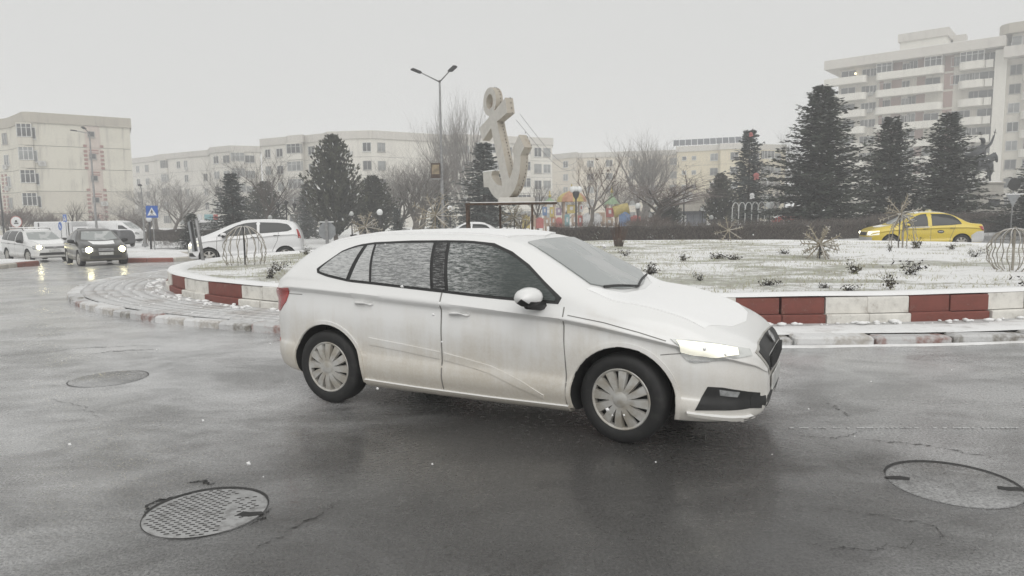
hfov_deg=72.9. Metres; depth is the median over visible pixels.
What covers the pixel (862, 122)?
window
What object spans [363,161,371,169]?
window
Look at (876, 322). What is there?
snow crumbs
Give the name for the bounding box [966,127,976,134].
window
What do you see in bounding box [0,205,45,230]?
bare shrub
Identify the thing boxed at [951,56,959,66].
window
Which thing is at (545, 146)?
guy cable
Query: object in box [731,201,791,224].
arch row
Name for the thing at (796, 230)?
clipped hedge
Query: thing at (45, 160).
apartment block
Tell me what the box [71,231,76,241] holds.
window
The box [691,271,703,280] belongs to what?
rose bush
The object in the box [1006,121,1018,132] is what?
window
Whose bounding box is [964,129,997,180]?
horseman statue
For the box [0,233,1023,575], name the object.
road
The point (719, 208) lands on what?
thuja tree
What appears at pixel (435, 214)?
star ornament
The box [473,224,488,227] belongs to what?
window
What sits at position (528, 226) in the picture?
play board
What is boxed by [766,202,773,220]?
globe lamp
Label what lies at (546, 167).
window
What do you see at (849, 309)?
roundabout island
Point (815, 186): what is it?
fir tree
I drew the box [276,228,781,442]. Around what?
white hatchback
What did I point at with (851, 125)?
window
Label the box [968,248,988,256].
rose bush
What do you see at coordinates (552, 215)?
play tower
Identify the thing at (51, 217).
bare shrub
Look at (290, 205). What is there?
bare tree
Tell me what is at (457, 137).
bare tree
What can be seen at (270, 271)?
rose bush
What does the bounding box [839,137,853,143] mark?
window
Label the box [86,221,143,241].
white panel van
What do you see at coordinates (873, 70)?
window
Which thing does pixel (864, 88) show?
window
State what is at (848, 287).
dead plant
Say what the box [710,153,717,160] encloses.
window
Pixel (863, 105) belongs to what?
window
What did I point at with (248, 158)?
window
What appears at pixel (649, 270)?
rose bush
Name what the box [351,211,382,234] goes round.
star ornament
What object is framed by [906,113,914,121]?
window
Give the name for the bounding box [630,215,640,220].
play board
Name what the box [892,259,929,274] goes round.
rose bush
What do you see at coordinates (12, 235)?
window
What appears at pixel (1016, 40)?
window
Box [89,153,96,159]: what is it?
window
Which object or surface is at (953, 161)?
fir tree
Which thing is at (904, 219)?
wire dome
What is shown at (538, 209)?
bare tree
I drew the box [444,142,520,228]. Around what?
spruce tree
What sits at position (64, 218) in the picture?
crossing sign
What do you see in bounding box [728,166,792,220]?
bare tree
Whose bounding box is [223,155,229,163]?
window
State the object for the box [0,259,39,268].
traffic island
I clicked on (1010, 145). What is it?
window
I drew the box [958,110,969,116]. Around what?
window
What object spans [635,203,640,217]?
globe lamp
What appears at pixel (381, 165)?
window
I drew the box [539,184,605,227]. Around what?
bare tree
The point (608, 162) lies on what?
window
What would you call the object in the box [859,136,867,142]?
window
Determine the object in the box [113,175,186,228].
bare tree
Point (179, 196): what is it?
bare tree
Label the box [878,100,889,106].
window
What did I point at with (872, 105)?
window
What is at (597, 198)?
bare tree
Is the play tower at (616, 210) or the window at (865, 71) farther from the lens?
the window at (865, 71)
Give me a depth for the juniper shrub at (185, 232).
43.64 m
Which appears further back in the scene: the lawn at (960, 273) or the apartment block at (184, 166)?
the apartment block at (184, 166)
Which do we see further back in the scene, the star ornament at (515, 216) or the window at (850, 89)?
the window at (850, 89)
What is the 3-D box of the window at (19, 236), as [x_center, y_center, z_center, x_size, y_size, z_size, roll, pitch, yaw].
[-23.002,-2.405,32.494,0.921,0.465,0.217,4,8,37]
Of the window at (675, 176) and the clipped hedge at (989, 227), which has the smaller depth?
the clipped hedge at (989, 227)
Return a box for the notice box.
[430,163,443,178]
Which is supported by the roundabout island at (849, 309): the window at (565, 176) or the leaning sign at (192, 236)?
the leaning sign at (192, 236)
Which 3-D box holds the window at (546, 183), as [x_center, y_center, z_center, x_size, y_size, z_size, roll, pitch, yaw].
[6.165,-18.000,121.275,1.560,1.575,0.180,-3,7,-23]
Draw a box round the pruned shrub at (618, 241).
[610,221,628,246]
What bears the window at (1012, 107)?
in the apartment tower at (919, 81)
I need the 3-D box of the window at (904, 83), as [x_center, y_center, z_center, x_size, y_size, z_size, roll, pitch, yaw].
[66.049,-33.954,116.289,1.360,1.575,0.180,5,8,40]
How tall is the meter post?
2.515 m
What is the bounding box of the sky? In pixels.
[0,0,1023,207]
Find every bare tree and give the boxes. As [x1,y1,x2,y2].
[57,202,89,220]
[75,207,117,220]
[87,196,165,220]
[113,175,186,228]
[117,198,169,242]
[126,183,213,241]
[152,169,217,228]
[197,156,243,210]
[216,147,307,218]
[275,179,317,221]
[359,154,431,221]
[365,131,470,229]
[404,76,492,222]
[418,173,476,224]
[502,206,540,228]
[522,180,557,229]
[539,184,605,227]
[568,144,636,225]
[580,180,635,217]
[591,168,652,226]
[602,125,689,220]
[611,158,735,226]
[679,176,733,222]
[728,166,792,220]
[778,128,806,206]
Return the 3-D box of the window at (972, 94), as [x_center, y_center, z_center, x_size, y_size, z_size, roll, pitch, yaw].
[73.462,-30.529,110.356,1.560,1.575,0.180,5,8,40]
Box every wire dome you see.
[222,225,266,265]
[888,216,917,247]
[986,227,1023,271]
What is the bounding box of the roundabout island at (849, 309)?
[166,271,1023,323]
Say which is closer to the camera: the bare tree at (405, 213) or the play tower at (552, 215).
the play tower at (552, 215)
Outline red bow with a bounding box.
[753,173,758,179]
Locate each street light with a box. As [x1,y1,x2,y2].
[0,188,4,234]
[70,126,97,227]
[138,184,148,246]
[411,65,456,228]
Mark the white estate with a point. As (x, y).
(28, 244)
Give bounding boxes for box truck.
[34,221,101,238]
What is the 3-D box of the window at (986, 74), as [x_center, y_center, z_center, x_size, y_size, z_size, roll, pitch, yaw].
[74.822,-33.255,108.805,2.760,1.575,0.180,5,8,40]
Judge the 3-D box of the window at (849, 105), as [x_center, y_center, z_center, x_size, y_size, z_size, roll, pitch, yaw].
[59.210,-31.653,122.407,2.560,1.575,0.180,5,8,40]
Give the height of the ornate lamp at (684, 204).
3.271 m
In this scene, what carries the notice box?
attached to the street light at (452, 68)
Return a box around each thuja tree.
[242,181,289,219]
[298,134,370,240]
[350,175,401,232]
[648,197,686,225]
[699,172,740,224]
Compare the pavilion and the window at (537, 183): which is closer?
the pavilion
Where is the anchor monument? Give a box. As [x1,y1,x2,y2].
[479,87,531,198]
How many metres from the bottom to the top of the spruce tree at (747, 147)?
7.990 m
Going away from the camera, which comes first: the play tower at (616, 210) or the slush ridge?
the slush ridge
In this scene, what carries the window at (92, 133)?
in the apartment block at (45, 160)
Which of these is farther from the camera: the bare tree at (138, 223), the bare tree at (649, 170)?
the bare tree at (649, 170)
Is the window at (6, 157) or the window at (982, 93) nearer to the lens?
the window at (6, 157)
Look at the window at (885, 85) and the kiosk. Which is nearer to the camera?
the kiosk
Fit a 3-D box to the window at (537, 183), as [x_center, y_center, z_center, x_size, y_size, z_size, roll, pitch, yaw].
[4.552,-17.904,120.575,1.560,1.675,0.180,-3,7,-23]
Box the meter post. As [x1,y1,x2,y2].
[145,213,151,248]
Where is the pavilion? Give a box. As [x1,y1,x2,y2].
[673,198,710,225]
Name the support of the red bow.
hanging from the spruce tree at (747, 147)
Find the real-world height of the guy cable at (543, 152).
2.646 m
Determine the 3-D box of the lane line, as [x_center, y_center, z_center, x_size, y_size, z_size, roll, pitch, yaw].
[2.933,1.049,5.205,1.678,0.004,0.023,0,6,2]
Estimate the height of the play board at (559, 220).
1.517 m
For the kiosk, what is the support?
on the park ground at (313, 243)
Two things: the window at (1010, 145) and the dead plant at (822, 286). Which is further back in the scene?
the window at (1010, 145)
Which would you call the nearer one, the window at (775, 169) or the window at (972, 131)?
the window at (972, 131)
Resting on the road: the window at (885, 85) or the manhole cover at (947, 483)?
the manhole cover at (947, 483)
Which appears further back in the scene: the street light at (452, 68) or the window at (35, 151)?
the window at (35, 151)
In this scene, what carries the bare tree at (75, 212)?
on the ground at (138, 245)
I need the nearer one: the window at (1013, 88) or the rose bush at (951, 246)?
the rose bush at (951, 246)
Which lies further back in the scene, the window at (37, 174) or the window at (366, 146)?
the window at (366, 146)
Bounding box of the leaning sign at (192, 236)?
[187,219,204,259]
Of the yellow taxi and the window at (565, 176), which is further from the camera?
the window at (565, 176)
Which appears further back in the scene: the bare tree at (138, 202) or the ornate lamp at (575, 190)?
the bare tree at (138, 202)
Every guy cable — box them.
[516,120,581,170]
[520,114,582,164]
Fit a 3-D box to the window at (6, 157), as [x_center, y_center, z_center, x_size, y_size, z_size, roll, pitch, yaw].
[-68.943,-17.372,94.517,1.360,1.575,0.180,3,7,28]
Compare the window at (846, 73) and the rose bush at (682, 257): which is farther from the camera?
the window at (846, 73)
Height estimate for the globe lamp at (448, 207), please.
2.313 m
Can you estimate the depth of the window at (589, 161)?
151.30 m
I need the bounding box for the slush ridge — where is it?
[782,341,1023,347]
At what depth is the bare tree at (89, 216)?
65.17 m
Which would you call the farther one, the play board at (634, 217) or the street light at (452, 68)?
the play board at (634, 217)
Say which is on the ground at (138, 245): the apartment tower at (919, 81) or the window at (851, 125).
the apartment tower at (919, 81)
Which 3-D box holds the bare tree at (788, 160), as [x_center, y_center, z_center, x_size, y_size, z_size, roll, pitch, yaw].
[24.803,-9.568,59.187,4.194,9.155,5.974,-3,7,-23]
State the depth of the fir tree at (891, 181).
41.96 m
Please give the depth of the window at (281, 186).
115.72 m
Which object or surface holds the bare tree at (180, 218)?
on the ground at (138, 245)
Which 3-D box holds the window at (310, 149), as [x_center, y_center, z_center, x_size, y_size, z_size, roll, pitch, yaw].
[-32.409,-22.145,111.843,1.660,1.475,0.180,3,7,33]
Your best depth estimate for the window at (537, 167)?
120.32 m
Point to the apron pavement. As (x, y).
(253, 319)
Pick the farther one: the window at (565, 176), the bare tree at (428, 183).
the window at (565, 176)
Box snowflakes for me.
[22,234,961,476]
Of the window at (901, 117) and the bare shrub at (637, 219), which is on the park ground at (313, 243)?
the bare shrub at (637, 219)
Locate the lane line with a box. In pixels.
[789,427,1017,427]
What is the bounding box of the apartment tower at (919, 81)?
[824,21,1023,220]
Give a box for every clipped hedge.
[146,228,221,247]
[547,216,868,240]
[859,209,1019,232]
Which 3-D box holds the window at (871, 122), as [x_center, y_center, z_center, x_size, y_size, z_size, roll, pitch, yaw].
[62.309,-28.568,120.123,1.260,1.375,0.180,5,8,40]
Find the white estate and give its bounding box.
[1,227,66,260]
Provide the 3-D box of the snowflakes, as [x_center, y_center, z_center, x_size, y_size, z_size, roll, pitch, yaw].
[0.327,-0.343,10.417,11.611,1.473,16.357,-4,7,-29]
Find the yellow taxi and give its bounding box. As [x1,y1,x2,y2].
[859,210,983,242]
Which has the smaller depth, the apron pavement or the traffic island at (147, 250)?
the apron pavement
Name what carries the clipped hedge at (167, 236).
on the ground at (138, 245)
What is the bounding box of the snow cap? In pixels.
[167,240,1023,296]
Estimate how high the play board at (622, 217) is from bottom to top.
1.665 m
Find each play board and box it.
[522,215,529,228]
[533,215,535,229]
[536,217,543,230]
[555,217,562,226]
[582,213,590,225]
[593,213,600,225]
[619,214,626,225]
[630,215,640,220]
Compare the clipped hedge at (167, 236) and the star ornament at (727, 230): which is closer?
the star ornament at (727, 230)
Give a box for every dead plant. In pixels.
[710,251,726,258]
[720,254,742,259]
[758,278,781,285]
[818,282,831,287]
[840,284,861,290]
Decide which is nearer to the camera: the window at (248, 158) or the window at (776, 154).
the window at (248, 158)
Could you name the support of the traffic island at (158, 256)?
on the road
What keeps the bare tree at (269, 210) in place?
on the park ground at (313, 243)
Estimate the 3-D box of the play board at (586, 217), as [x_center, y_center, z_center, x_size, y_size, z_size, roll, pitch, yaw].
[5.236,-4.367,48.651,0.575,1.766,0.145,-1,6,0]
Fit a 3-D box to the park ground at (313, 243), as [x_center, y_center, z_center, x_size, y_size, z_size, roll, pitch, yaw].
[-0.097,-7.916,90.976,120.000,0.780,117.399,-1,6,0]
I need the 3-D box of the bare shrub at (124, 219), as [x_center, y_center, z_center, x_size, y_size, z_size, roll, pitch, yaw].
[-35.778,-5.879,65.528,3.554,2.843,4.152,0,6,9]
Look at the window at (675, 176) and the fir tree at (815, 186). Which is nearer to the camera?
the fir tree at (815, 186)
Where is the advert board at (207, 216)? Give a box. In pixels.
[204,214,212,219]
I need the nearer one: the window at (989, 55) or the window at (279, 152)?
the window at (989, 55)
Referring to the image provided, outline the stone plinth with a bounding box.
[958,181,1005,215]
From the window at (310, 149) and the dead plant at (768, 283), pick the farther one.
the window at (310, 149)
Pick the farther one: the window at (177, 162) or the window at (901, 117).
the window at (177, 162)
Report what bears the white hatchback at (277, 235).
on the road
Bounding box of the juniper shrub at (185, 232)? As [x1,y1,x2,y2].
[175,213,205,249]
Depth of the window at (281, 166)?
115.35 m
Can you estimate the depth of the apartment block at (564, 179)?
151.13 m
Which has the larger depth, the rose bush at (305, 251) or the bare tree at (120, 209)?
the bare tree at (120, 209)
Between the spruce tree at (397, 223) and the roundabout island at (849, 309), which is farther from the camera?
the spruce tree at (397, 223)
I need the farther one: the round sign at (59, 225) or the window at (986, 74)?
the window at (986, 74)
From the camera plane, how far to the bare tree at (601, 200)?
62.69 m
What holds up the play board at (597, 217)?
on the park ground at (313, 243)
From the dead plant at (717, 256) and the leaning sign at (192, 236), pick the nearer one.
the dead plant at (717, 256)
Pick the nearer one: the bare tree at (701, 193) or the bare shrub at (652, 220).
the bare shrub at (652, 220)
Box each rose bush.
[264,265,277,277]
[270,260,290,270]
[300,246,311,254]
[592,232,601,240]
[615,248,630,255]
[646,262,657,273]
[678,251,689,260]
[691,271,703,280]
[846,259,861,273]
[873,266,900,288]
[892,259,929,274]
[908,235,923,247]
[946,240,956,249]
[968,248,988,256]
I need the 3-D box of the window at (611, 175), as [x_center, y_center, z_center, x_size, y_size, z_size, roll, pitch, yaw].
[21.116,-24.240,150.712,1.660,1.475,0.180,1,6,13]
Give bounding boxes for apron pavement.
[67,269,1023,344]
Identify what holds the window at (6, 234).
in the white estate
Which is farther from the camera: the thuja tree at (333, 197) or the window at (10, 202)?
the window at (10, 202)
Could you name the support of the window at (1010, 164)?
in the apartment tower at (919, 81)
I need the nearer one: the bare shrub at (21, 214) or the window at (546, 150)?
the bare shrub at (21, 214)
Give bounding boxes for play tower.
[542,191,561,230]
[557,184,586,227]
[596,189,630,226]
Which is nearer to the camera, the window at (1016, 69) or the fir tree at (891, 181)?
the fir tree at (891, 181)
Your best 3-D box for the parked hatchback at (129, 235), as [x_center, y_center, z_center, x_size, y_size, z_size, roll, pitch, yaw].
[-29.684,-3.741,51.893,3.130,1.327,1.787,3,7,30]
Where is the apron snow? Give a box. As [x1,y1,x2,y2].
[773,320,1023,334]
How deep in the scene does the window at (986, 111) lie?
109.56 m
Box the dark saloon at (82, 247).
[64,228,127,265]
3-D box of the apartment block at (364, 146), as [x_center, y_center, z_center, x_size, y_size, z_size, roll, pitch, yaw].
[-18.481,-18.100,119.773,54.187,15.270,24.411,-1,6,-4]
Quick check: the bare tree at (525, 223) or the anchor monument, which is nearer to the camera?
the anchor monument
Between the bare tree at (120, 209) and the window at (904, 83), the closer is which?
the bare tree at (120, 209)
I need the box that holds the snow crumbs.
[101,273,1023,331]
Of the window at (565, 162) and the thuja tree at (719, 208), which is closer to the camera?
the thuja tree at (719, 208)
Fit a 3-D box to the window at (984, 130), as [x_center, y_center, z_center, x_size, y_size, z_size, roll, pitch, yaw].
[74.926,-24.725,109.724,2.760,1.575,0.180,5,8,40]
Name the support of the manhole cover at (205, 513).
on the road
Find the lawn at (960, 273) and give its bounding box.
[187,241,1023,292]
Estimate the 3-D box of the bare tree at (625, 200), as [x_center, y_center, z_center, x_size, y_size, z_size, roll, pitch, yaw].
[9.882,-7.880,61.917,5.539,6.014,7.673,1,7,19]
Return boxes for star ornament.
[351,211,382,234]
[412,193,458,229]
[501,205,528,228]
[714,216,742,240]
[800,223,841,259]
[878,194,922,246]
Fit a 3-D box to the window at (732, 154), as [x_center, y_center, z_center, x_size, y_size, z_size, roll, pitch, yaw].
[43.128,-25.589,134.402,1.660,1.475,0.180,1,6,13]
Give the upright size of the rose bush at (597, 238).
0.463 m
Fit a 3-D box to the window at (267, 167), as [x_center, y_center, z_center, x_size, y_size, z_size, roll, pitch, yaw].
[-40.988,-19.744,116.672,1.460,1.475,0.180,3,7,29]
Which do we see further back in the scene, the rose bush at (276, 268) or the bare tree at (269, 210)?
the bare tree at (269, 210)
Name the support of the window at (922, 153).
in the apartment tower at (919, 81)
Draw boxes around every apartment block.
[0,111,134,234]
[132,145,261,227]
[259,130,552,227]
[552,150,676,221]
[673,137,786,219]
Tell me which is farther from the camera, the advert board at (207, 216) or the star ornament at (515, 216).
the advert board at (207, 216)
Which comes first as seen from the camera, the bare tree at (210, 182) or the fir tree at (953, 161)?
the fir tree at (953, 161)
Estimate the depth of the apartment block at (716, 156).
137.78 m
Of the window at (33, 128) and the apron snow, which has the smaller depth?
the apron snow
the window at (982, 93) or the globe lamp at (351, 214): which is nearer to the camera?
the globe lamp at (351, 214)
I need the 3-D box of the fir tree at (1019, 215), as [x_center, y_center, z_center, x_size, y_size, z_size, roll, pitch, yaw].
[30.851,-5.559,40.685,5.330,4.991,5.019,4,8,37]
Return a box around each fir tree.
[728,84,894,224]
[843,115,946,219]
[906,111,1018,222]
[983,164,1023,231]
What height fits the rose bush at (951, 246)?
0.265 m
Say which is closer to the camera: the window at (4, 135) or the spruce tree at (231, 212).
the spruce tree at (231, 212)
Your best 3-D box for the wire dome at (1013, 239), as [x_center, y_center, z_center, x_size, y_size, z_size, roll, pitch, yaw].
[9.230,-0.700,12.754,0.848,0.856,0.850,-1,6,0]
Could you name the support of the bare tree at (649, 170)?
on the park ground at (313, 243)
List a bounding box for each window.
[1,133,7,144]
[2,231,10,239]
[3,155,9,165]
[5,176,11,187]
[7,198,13,208]
[7,231,17,240]
[16,232,22,241]
[32,127,36,139]
[34,150,37,162]
[36,173,40,185]
[38,196,41,207]
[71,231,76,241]
[87,131,95,137]
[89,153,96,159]
[90,175,98,181]
[92,197,99,202]
[176,161,180,168]
[213,156,218,163]
[214,171,219,178]
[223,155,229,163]
[245,155,254,162]
[246,171,255,178]
[246,186,254,191]
[265,149,270,157]
[265,166,271,174]
[276,148,282,157]
[276,165,283,174]
[278,182,284,191]
[307,146,314,155]
[362,142,371,151]
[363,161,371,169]
[377,142,385,152]
[378,161,385,170]
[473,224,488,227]
[534,147,541,156]
[534,164,541,173]
[534,180,541,189]
[543,148,550,156]
[543,164,550,173]
[543,181,550,189]
[563,161,567,167]
[563,174,567,180]
[587,160,593,166]
[587,186,593,192]
[606,160,612,166]
[606,173,612,179]
[670,171,676,178]
[709,168,717,175]
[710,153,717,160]
[730,152,738,159]
[774,168,780,174]
[775,153,780,159]
[839,120,853,127]
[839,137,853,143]
[840,103,854,110]
[841,70,855,77]
[841,87,855,93]
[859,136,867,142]
[860,119,867,127]
[861,86,869,92]
[861,103,868,109]
[862,69,869,76]
[868,119,874,126]
[869,102,875,109]
[870,68,875,76]
[870,85,876,92]
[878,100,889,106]
[879,83,890,89]
[900,115,907,121]
[901,98,908,104]
[902,80,909,86]
[903,63,910,69]
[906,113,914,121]
[906,131,913,138]
[907,96,915,103]
[909,60,917,68]
[921,148,931,155]
[923,113,938,120]
[925,77,940,84]
[949,74,959,85]
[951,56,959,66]
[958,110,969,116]
[960,73,972,80]
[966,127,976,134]
[968,91,978,98]
[969,72,979,79]
[976,126,990,134]
[977,108,991,117]
[978,89,992,98]
[979,70,993,80]
[985,51,995,61]
[1003,178,1010,188]
[1004,159,1015,169]
[1005,140,1017,150]
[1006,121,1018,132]
[1007,102,1019,113]
[1008,83,1020,94]
[1009,64,1022,75]
[1012,35,1022,44]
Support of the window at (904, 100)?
in the apartment tower at (919, 81)
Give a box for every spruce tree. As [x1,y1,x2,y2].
[200,172,259,233]
[290,184,321,238]
[384,209,409,230]
[425,172,460,228]
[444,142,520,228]
[723,129,780,224]
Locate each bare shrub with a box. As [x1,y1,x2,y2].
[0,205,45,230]
[24,210,68,228]
[107,211,151,240]
[624,215,655,226]
[643,214,671,226]
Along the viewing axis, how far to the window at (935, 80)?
113.73 m
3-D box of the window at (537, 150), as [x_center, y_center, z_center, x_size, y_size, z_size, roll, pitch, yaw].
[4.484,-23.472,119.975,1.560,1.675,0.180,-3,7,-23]
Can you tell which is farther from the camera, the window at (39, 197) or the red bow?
the window at (39, 197)
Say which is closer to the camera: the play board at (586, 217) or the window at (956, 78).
the play board at (586, 217)
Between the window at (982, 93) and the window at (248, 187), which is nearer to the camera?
the window at (982, 93)
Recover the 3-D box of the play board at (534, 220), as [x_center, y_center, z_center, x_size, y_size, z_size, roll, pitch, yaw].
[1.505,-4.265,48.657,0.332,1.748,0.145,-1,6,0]
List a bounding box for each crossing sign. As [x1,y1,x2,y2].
[63,214,66,235]
[146,206,157,249]
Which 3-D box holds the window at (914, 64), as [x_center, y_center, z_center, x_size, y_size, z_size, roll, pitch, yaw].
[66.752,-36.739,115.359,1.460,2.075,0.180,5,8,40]
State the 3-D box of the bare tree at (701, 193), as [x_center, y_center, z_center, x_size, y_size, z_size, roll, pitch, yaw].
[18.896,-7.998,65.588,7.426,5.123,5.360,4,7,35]
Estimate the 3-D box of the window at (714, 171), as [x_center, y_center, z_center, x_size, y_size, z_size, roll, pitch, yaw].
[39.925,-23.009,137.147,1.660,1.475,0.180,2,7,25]
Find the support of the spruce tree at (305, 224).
on the park ground at (313, 243)
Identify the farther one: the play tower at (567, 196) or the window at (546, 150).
the window at (546, 150)
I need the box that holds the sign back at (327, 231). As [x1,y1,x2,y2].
[319,220,335,243]
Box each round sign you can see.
[10,216,21,229]
[58,222,61,238]
[1005,178,1023,240]
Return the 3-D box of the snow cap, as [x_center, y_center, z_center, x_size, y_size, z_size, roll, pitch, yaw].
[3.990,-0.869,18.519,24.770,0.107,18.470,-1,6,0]
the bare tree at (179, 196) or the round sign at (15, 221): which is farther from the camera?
the bare tree at (179, 196)
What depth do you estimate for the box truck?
58.75 m
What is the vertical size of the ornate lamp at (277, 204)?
3.001 m
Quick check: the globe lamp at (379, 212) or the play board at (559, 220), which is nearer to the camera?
the globe lamp at (379, 212)
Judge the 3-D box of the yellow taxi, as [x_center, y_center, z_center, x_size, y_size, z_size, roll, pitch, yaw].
[16.152,-2.309,27.527,4.168,1.585,2.206,0,6,10]
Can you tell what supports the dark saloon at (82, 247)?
on the road
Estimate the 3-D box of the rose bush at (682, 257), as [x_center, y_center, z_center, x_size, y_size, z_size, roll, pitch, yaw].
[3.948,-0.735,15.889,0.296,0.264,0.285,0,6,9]
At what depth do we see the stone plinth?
46.01 m
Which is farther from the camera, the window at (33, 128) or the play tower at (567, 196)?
the window at (33, 128)
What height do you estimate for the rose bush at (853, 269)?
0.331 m
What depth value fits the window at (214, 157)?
131.34 m
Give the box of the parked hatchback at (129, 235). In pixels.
[111,229,135,246]
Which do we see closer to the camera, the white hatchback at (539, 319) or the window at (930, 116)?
the white hatchback at (539, 319)
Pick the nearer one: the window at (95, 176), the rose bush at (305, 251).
the rose bush at (305, 251)
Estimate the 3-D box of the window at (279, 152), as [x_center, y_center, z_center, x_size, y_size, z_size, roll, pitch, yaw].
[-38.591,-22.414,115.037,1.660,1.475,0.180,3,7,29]
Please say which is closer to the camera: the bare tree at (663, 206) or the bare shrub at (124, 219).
the bare tree at (663, 206)
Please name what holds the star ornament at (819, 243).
on the lawn at (960, 273)
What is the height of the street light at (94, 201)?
9.712 m
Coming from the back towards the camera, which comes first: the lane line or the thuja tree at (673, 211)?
the thuja tree at (673, 211)
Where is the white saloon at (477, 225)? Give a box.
[456,222,493,227]
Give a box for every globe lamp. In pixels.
[349,212,353,234]
[377,209,382,231]
[447,206,452,226]
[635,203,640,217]
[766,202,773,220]
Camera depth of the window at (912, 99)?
115.95 m
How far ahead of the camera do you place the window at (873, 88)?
119.51 m
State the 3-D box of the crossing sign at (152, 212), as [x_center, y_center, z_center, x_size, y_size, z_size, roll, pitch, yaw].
[-20.593,-3.309,39.822,0.680,2.810,0.110,-1,6,0]
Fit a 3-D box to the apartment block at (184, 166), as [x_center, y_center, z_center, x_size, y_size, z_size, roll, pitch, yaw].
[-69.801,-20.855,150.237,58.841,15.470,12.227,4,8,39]
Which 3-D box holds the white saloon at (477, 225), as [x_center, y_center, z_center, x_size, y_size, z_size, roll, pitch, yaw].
[-1.890,-2.334,31.428,3.472,1.316,1.981,-1,6,0]
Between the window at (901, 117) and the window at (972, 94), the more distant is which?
the window at (901, 117)
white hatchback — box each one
[188,219,304,258]
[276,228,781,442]
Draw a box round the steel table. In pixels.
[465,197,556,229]
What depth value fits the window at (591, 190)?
151.89 m
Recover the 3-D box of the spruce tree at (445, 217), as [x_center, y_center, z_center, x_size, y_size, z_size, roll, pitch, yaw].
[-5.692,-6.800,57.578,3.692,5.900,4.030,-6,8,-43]
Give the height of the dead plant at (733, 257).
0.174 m
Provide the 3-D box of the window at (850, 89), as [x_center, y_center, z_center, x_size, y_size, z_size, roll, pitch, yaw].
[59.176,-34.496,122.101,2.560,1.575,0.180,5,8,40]
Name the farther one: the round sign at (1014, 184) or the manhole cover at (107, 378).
the round sign at (1014, 184)
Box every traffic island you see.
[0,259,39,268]
[127,249,187,253]
[127,251,195,262]
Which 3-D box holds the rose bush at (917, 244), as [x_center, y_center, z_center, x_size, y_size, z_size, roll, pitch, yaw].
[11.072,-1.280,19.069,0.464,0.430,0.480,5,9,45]
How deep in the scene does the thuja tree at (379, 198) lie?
52.04 m
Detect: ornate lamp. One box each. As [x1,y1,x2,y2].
[275,200,296,219]
[569,186,581,226]
[677,191,692,221]
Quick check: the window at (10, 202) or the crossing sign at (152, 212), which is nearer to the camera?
the crossing sign at (152, 212)
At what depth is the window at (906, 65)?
116.00 m
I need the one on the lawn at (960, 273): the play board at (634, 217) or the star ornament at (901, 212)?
the star ornament at (901, 212)
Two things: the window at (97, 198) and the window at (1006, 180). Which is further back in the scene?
the window at (1006, 180)
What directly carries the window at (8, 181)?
in the apartment block at (45, 160)
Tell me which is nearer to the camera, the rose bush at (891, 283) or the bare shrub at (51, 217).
the rose bush at (891, 283)
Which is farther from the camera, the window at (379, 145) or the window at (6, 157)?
the window at (379, 145)
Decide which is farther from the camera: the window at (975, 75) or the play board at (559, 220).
the window at (975, 75)
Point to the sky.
(188, 75)
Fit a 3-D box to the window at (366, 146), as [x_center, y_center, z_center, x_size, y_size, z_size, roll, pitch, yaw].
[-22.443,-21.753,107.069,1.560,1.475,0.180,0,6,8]
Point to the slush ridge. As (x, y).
(892, 345)
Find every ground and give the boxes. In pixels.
[0,228,185,250]
[145,220,1023,249]
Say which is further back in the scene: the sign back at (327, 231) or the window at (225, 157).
the window at (225, 157)
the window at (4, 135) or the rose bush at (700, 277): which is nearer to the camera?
the rose bush at (700, 277)
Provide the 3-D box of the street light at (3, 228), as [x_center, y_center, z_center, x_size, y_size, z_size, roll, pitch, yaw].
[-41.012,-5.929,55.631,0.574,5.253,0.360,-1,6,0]
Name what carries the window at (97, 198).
in the apartment block at (45, 160)
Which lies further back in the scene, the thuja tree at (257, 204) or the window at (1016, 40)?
the window at (1016, 40)
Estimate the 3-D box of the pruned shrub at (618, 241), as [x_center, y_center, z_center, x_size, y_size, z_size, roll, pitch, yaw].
[3.345,-1.662,21.542,0.600,0.855,0.567,1,6,13]
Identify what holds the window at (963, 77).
in the apartment tower at (919, 81)
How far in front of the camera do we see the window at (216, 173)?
131.58 m
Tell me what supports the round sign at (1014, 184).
on the road
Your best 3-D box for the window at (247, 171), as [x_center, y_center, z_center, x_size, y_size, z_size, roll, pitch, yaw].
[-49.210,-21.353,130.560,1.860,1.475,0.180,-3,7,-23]
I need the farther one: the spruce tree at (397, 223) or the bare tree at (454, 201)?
the bare tree at (454, 201)
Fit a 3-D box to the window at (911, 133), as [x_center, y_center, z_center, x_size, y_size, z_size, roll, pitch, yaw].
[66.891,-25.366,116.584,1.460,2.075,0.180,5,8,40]
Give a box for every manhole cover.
[66,370,148,386]
[140,486,268,538]
[884,460,1023,508]
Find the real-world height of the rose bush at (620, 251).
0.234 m
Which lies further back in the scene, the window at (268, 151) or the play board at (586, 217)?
the window at (268, 151)
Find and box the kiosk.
[198,220,219,229]

